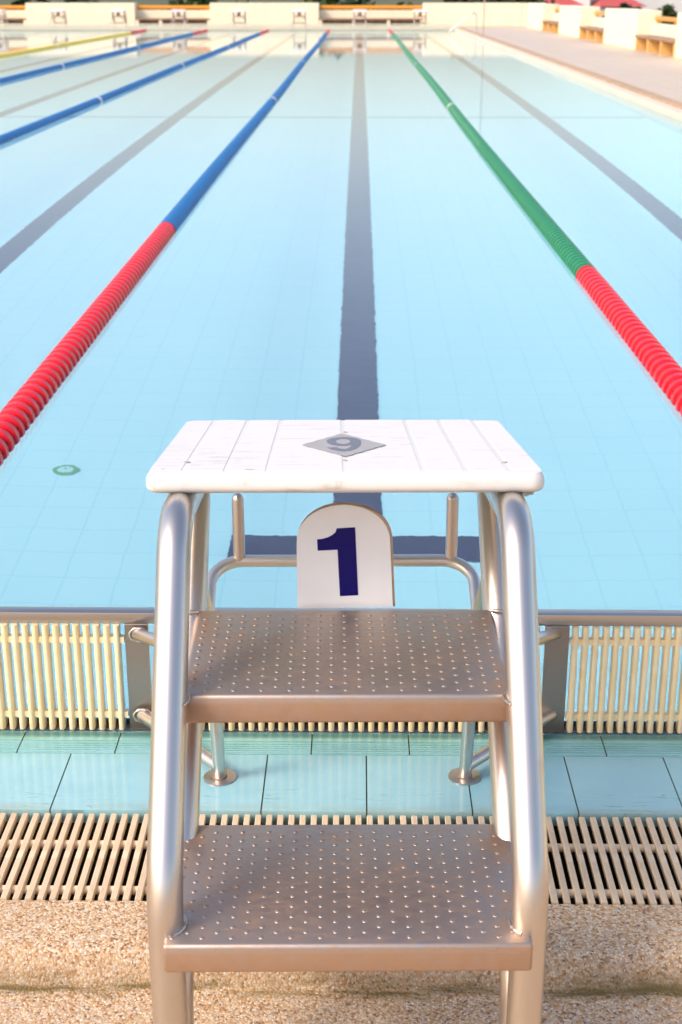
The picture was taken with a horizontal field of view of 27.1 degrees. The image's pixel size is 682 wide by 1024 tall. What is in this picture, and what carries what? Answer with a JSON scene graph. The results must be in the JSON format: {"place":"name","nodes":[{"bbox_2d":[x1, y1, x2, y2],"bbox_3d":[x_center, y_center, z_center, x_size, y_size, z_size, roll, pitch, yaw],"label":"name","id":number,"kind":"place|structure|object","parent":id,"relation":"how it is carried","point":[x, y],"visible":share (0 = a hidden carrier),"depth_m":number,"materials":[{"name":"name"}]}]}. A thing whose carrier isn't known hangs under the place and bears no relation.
{"place":"outdoors","nodes":[
{"label":"outdoors","id":0,"kind":"place"},
{"bbox_2d":[25,3,137,25],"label":"wall pier","id":1,"kind":"structure","parent":0,"point":[80,13],"depth_m":50.48,"materials":[{"name":"beige paint"}]},
{"bbox_2d":[0,26,527,29],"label":"deck","id":2,"kind":"structure","parent":0,"point":[291,27],"depth_m":49.00,"materials":[{"name":"tile"}]},
{"bbox_2d":[0,9,7,28],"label":"starting block","id":3,"kind":"structure","parent":2,"relation":"on","point":[3,12],"depth_m":49.23,"materials":[{"name":"metal"}]},
{"bbox_2d":[0,10,25,17],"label":"wall","id":4,"kind":"structure","parent":2,"relation":"on","point":[15,13],"depth_m":50.93,"materials":[{"name":"beige paint"}]},
{"bbox_2d":[0,5,25,9],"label":"railing","id":5,"kind":"object","parent":4,"relation":"on","point":[12,6],"visible":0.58,"depth_m":50.91,"materials":[{"name":"orange paint"}]},
{"bbox_2d":[0,18,26,25],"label":"alcove bench","id":6,"kind":"object","parent":2,"relation":"on","point":[14,21],"visible":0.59,"depth_m":50.91,"materials":[{"name":"brown wood"}]},
{"bbox_2d":[45,9,66,26],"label":"starting block","id":7,"kind":"structure","parent":2,"relation":"on","point":[57,11],"depth_m":49.16,"materials":[{"name":"metal"}]},
{"bbox_2d":[108,9,126,28],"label":"starting block","id":8,"kind":"structure","parent":2,"relation":"on","point":[112,11],"depth_m":49.13,"materials":[{"name":"metal"}]},
{"bbox_2d":[135,18,209,25],"bbox_3d":[-6.016,-17.597,50.743,2.678,0.270,0.440,0,20,1],"label":"alcove bench","id":9,"kind":"object","parent":2,"relation":"on","point":[163,21],"visible":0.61,"depth_m":50.88,"materials":[{"name":"brown stone"}]},
{"bbox_2d":[137,10,209,17],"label":"wall","id":10,"kind":"structure","parent":2,"relation":"on","point":[168,13],"depth_m":50.87,"materials":[{"name":"beige paint"}]},
{"bbox_2d":[137,5,209,9],"bbox_3d":[-6.012,-18.166,50.885,2.640,0.160,0.130,0,20,1],"label":"railing","id":11,"kind":"object","parent":10,"relation":"on","point":[140,7],"visible":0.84,"depth_m":50.83,"materials":[{"name":"orange paint"}]},
{"bbox_2d":[166,9,187,25],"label":"starting block","id":12,"kind":"structure","parent":2,"relation":"on","point":[178,11],"depth_m":49.12,"materials":[{"name":"metal"}]},
{"bbox_2d":[227,9,248,29],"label":"starting block","id":13,"kind":"structure","parent":2,"relation":"on","point":[238,11],"depth_m":49.07,"materials":[{"name":"metal"}]},
{"bbox_2d":[288,9,307,29],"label":"starting block","id":14,"kind":"structure","parent":2,"relation":"on","point":[299,11],"depth_m":48.98,"materials":[{"name":"metal"}]},
{"bbox_2d":[349,9,368,29],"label":"starting block","id":15,"kind":"structure","parent":2,"relation":"on","point":[359,11],"depth_m":48.98,"materials":[{"name":"metal"}]},
{"bbox_2d":[319,10,422,17],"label":"wall","id":16,"kind":"structure","parent":2,"relation":"on","point":[369,13],"depth_m":50.78,"materials":[{"name":"beige paint"}]},
{"bbox_2d":[320,5,422,9],"bbox_3d":[1.083,-18.136,50.803,3.690,0.160,0.130,0,20,1],"label":"railing","id":17,"kind":"object","parent":16,"relation":"on","point":[324,7],"visible":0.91,"depth_m":50.75,"materials":[{"name":"orange paint"}]},
{"bbox_2d":[319,18,422,25],"bbox_3d":[1.079,-17.567,50.661,3.728,0.270,0.440,0,20,1],"label":"alcove bench","id":18,"kind":"object","parent":2,"relation":"on","point":[371,21],"visible":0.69,"depth_m":50.80,"materials":[{"name":"brown stone"}]},
{"bbox_2d":[410,9,429,29],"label":"starting block","id":19,"kind":"structure","parent":2,"relation":"on","point":[420,11],"depth_m":48.96,"materials":[{"name":"metal"}]},
{"bbox_2d":[423,3,521,25],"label":"wall pier","id":20,"kind":"structure","parent":2,"relation":"on","point":[503,14],"depth_m":50.32,"materials":[{"name":"beige paint"}]},
{"bbox_2d":[521,3,545,25],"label":"wall pier","id":21,"kind":"structure","parent":2,"relation":"on","point":[524,20],"depth_m":50.31,"materials":[{"name":"beige paint"}]},
{"bbox_2d":[210,3,318,25],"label":"wall pier","id":22,"kind":"structure","parent":0,"point":[265,13],"depth_m":50.40,"materials":[{"name":"beige paint"}]},
{"bbox_2d":[0,0,593,9],"bbox_3d":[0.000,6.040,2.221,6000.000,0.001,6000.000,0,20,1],"label":"ground","id":23,"kind":"structure","parent":0,"point":[166,2],"depth_m":1075.78,"materials":[{"name":"green plant"}]},
{"bbox_2d":[5,0,56,9],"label":"tree","id":24,"kind":"object","parent":23,"relation":"on","point":[19,2],"visible":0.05,"depth_m":58.14,"materials":[{"name":"green plant"}]},
{"bbox_2d":[63,0,100,2],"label":"tree","id":25,"kind":"object","parent":23,"relation":"on","point":[80,1],"depth_m":56.27,"materials":[{"name":"green plant"}]},
{"bbox_2d":[164,0,218,9],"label":"tree","id":26,"kind":"object","parent":23,"relation":"on","point":[192,2],"visible":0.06,"depth_m":57.62,"materials":[{"name":"green plant"}]},
{"bbox_2d":[299,0,351,9],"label":"tree","id":27,"kind":"object","parent":23,"relation":"on","point":[328,2],"visible":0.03,"depth_m":56.41,"materials":[{"name":"green plant"}]},
{"bbox_2d":[336,0,375,9],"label":"tree","id":28,"kind":"object","parent":23,"relation":"on","point":[359,2],"depth_m":59.01,"materials":[{"name":"green plant"}]},
{"bbox_2d":[379,2,412,9],"bbox_3d":[2.643,-17.278,56.930,3.835,6.210,3.459,16,25,37],"label":"tree","id":29,"kind":"object","parent":23,"relation":"on","point":[402,3],"depth_m":54.58,"materials":[{"name":"green plant"}]},
{"bbox_2d":[443,0,479,2],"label":"tree","id":30,"kind":"object","parent":23,"relation":"on","point":[460,1],"visible":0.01,"depth_m":57.52,"materials":[{"name":"green plant"}]},
{"bbox_2d":[478,0,554,3],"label":"tree","id":31,"kind":"object","parent":23,"relation":"on","point":[515,1],"visible":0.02,"depth_m":58.15,"materials":[{"name":"green plant"}]},
{"bbox_2d":[617,3,641,8],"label":"tree","id":32,"kind":"object","parent":23,"relation":"on","point":[624,5],"depth_m":78.44,"materials":[{"name":"green plant"}]},
{"bbox_2d":[652,3,677,23],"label":"tree","id":33,"kind":"object","parent":23,"relation":"on","point":[668,10],"visible":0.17,"depth_m":77.80,"materials":[{"name":"green plant"}]},
{"bbox_2d":[0,31,681,735],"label":"water","id":34,"kind":"structure","parent":0,"point":[358,235],"depth_m":6.11,"materials":[{"name":"blue liquid"}]},
{"bbox_2d":[0,29,146,56],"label":"lane rope","id":35,"kind":"object","parent":34,"relation":"on","point":[53,46],"visible":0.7,"depth_m":35.07,"materials":[{"name":"yellow"}]},
{"bbox_2d":[0,29,207,82],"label":"lane rope","id":36,"kind":"object","parent":34,"relation":"on","point":[27,73],"visible":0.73,"depth_m":26.77,"materials":[{"name":"blue"}]},
{"bbox_2d":[0,29,268,143],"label":"lane rope","id":37,"kind":"object","parent":34,"relation":"on","point":[24,129],"visible":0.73,"depth_m":16.82,"materials":[{"name":"blue"}]},
{"bbox_2d":[0,29,329,464],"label":"lane rope","id":38,"kind":"object","parent":34,"relation":"on","point":[21,409],"visible":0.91,"depth_m":5.69,"materials":[{"name":"red"}]},
{"bbox_2d":[389,29,681,415],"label":"lane rope","id":39,"kind":"object","parent":34,"relation":"on","point":[660,364],"visible":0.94,"depth_m":6.35,"materials":[{"name":"red"}]},
{"bbox_2d":[0,997,681,1023],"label":"deck","id":40,"kind":"structure","parent":0,"point":[46,1010],"depth_m":1.88,"materials":[{"name":"beige stone"}]},
{"bbox_2d":[0,900,681,1001],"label":"kerb","id":41,"kind":"structure","parent":40,"relation":"on","point":[594,952],"depth_m":1.93,"materials":[{"name":"beige stone"}]},
{"bbox_2d":[128,420,561,1023],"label":"starting block","id":42,"kind":"structure","parent":40,"relation":"on","point":[370,898],"depth_m":1.68,"materials":[{"name":"metal"}]},
{"bbox_2d":[0,822,681,904],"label":"drain channel","id":43,"kind":"object","parent":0,"point":[554,874],"depth_m":2.29,"materials":[{"name":"beige plastic"}]},
{"bbox_2d":[0,813,681,904],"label":"drain grate","id":44,"kind":"object","parent":43,"relation":"on","point":[555,848],"visible":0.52,"depth_m":2.16,"materials":[{"name":"beige plastic"}]},
{"bbox_2d":[0,731,681,826],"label":"tile ledge","id":45,"kind":"object","parent":43,"relation":"on","point":[628,776],"visible":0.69,"depth_m":2.36,"materials":[{"name":"teal tile"}]},
{"bbox_2d":[528,3,558,30],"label":"wall pier","id":46,"kind":"structure","parent":0,"point":[538,13],"depth_m":45.38,"materials":[{"name":"beige paint"}]},
{"bbox_2d":[544,0,584,12],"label":"house","id":47,"kind":"structure","parent":0,"point":[566,2],"depth_m":85.63,"materials":[{"name":"red"}]},
{"bbox_2d":[465,28,681,101],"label":"deck","id":48,"kind":"structure","parent":0,"point":[656,73],"depth_m":25.93,"materials":[{"name":"tile"}]},
{"bbox_2d":[449,12,476,34],"bbox_3d":[3.772,-14.782,43.530,0.894,1.184,0.118,0,20,1],"label":"hand rail","id":49,"kind":"object","parent":48,"relation":"on","point":[464,19],"visible":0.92,"depth_m":43.42,"materials":[{"name":"metal"}]},
{"bbox_2d":[542,20,558,32],"bbox_3d":[6.490,-14.716,42.852,0.338,0.312,3.948,0,20,1],"label":"alcove bench","id":50,"kind":"object","parent":48,"relation":"on","point":[552,26],"visible":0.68,"depth_m":43.40,"materials":[{"name":"orange wood"}]},
{"bbox_2d":[553,13,558,20],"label":"wall","id":51,"kind":"structure","parent":48,"relation":"on","point":[555,16],"depth_m":43.86,"materials":[{"name":"beige paint"}]},
{"bbox_2d":[459,28,681,108],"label":"deck edging","id":52,"kind":"object","parent":48,"relation":"attached to","point":[660,98],"visible":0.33,"depth_m":20.48,"materials":[{"name":"beige tile"}]},
{"bbox_2d":[579,26,603,43],"bbox_3d":[6.390,-11.937,35.298,0.338,0.312,3.948,0,20,1],"label":"alcove bench","id":53,"kind":"object","parent":48,"relation":"on","point":[595,34],"visible":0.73,"depth_m":35.84,"materials":[{"name":"brown wood"}]},
{"bbox_2d":[592,17,604,27],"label":"wall","id":54,"kind":"structure","parent":48,"relation":"on","point":[598,21],"depth_m":36.20,"materials":[{"name":"beige paint"}]},
{"bbox_2d":[594,11,604,16],"bbox_3d":[6.651,-12.359,35.139,0.090,0.145,3.910,0,20,1],"label":"railing","id":55,"kind":"object","parent":54,"relation":"on","point":[596,13],"visible":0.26,"depth_m":36.36,"materials":[{"name":"orange paint"}]},
{"bbox_2d":[635,35,675,57],"bbox_3d":[6.291,-9.158,27.743,0.338,0.312,3.948,0,20,1],"label":"alcove bench","id":56,"kind":"object","parent":48,"relation":"on","point":[662,46],"visible":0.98,"depth_m":28.28,"materials":[{"name":"brown stone"}]},
{"bbox_2d":[651,23,676,37],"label":"wall","id":57,"kind":"structure","parent":48,"relation":"on","point":[664,30],"depth_m":28.34,"materials":[{"name":"beige paint"}]},
{"bbox_2d":[655,16,676,24],"bbox_3d":[6.552,-9.580,27.585,0.090,0.145,3.910,0,20,1],"label":"railing","id":58,"kind":"object","parent":57,"relation":"on","point":[658,19],"visible":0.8,"depth_m":28.36,"materials":[{"name":"orange paint"}]},
{"bbox_2d":[558,5,599,37],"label":"wall pier","id":59,"kind":"structure","parent":0,"point":[572,18],"depth_m":37.98,"materials":[{"name":"beige paint"}]},
{"bbox_2d":[574,0,589,5],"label":"house","id":60,"kind":"structure","parent":0,"point":[585,2],"depth_m":91.07,"materials":[{"name":"white paint"}]},
{"bbox_2d":[590,0,647,17],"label":"house","id":61,"kind":"structure","parent":0,"point":[603,5],"depth_m":89.80,"materials":[{"name":"red tile"}]},
{"bbox_2d":[603,8,661,49],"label":"wall pier","id":62,"kind":"structure","parent":0,"point":[623,27],"depth_m":30.58,"materials":[{"name":"beige paint"}]},
{"bbox_2d":[635,0,681,23],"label":"house","id":63,"kind":"structure","parent":0,"point":[655,4],"depth_m":98.08,"materials":[{"name":"white paint"}]},
{"bbox_2d":[674,13,681,59],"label":"wall pier","id":64,"kind":"structure","parent":0,"point":[678,49],"depth_m":25.52,"materials":[{"name":"beige paint"}]},
{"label":"pool wall","id":65,"kind":"structure","parent":0,"visible":0},
{"bbox_2d":[0,24,458,30],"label":"end barrier","id":66,"kind":"object","parent":65,"relation":"on","point":[101,29],"visible":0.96,"depth_m":48.77,"materials":[{"name":"beige paint"}]},
{"bbox_2d":[0,607,681,733],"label":"end barrier","id":67,"kind":"object","parent":65,"relation":"on","point":[554,678],"visible":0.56,"depth_m":2.48,"materials":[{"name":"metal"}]},
{"bbox_2d":[454,28,681,121],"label":"pool coping","id":68,"kind":"object","parent":65,"relation":"on","point":[675,113],"visible":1,"depth_m":19.67,"materials":[{"name":"beige tile"}]},
{"bbox_2d":[481,0,484,37],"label":"flag pole","id":69,"kind":"object","parent":68,"relation":"on","point":[483,18],"visible":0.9,"depth_m":38.83,"materials":[{"name":"metal"}]}
]}

